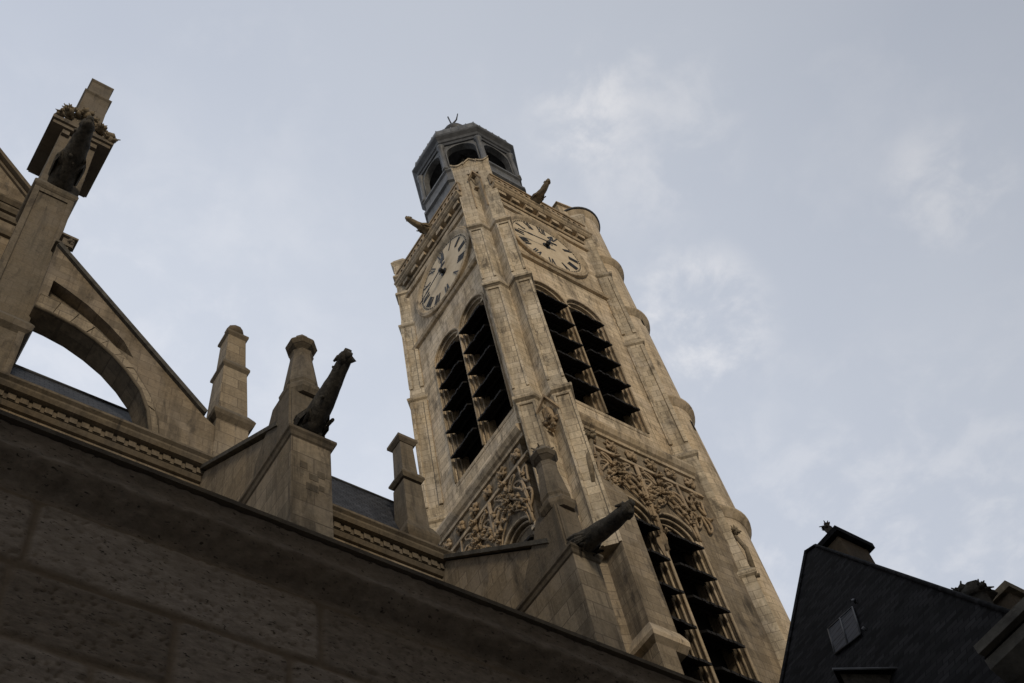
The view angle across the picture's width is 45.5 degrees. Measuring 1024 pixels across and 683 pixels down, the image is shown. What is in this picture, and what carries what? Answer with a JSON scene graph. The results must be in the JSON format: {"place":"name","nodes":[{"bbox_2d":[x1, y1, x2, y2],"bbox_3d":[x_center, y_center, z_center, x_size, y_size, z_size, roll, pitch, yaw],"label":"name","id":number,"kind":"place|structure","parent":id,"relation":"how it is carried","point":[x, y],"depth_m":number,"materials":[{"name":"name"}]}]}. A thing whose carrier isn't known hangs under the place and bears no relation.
{"place":"outdoors","nodes":[
{"label":"outdoors","id":0,"kind":"place"},
{"bbox_2d":[0,78,634,651],"bbox_3d":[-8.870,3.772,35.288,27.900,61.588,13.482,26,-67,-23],"label":"church nave","id":1,"kind":"structure","parent":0,"point":[280,464],"depth_m":39.86,"materials":[{"name":"stone"}]},
{"bbox_2d":[0,409,703,682],"bbox_3d":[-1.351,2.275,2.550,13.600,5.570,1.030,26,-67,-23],"label":"courtyard wall","id":2,"kind":"structure","parent":0,"point":[115,568],"depth_m":4.61,"materials":[{"name":"stone"}]},
{"bbox_2d":[0,0,1023,620],"label":"sky","id":3,"kind":"structure","parent":0,"point":[812,211],"materials":[{"name":"grey"}]},
{"bbox_2d":[390,113,790,682],"bbox_3d":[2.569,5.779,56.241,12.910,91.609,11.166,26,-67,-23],"label":"bell tower","id":4,"kind":"structure","parent":0,"point":[524,327],"depth_m":55.96,"materials":[{"name":"stone"}]},
{"bbox_2d":[434,327,484,486],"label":"belfry window","id":5,"kind":"structure","parent":4,"relation":"in","point":[472,447],"depth_m":59.31,"materials":[{"name":"brown wood"}]},
{"bbox_2d":[458,292,513,448],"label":"belfry window","id":6,"kind":"structure","parent":4,"relation":"in","point":[489,364],"depth_m":58.40,"materials":[{"name":"brown wood"}]},
{"bbox_2d":[504,515,535,544],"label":"belfry window","id":7,"kind":"structure","parent":4,"relation":"in","point":[531,537],"depth_m":47.43,"materials":[{"name":"beige stone"}]},
{"bbox_2d":[534,279,607,417],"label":"belfry window","id":8,"kind":"structure","parent":4,"relation":"in","point":[571,366],"depth_m":58.60,"materials":[{"name":"black wood"}]},
{"bbox_2d":[565,298,649,437],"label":"belfry window","id":9,"kind":"structure","parent":4,"relation":"in","point":[608,385],"depth_m":59.39,"materials":[{"name":"black wood"}]},
{"bbox_2d":[626,494,718,682],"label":"belfry window","id":10,"kind":"structure","parent":4,"relation":"in","point":[692,662],"depth_m":43.40,"materials":[{"name":"beige stone"}]},
{"bbox_2d":[658,512,761,682],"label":"belfry window","id":11,"kind":"structure","parent":4,"relation":"in","point":[688,576],"depth_m":44.56,"materials":[{"name":"brown wood"}]},
{"bbox_2d":[779,520,1023,682],"bbox_3d":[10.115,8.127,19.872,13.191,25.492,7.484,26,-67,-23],"label":"slate roofed house","id":12,"kind":"structure","parent":0,"point":[859,615],"depth_m":22.36,"materials":[{"name":"stone"}]},
{"bbox_2d":[974,597,1023,682],"bbox_3d":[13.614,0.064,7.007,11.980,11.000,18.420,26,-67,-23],"label":"corner building","id":13,"kind":"structure","parent":0,"point":[999,646],"depth_m":9.80,"materials":[{"name":"stone"}]}
]}

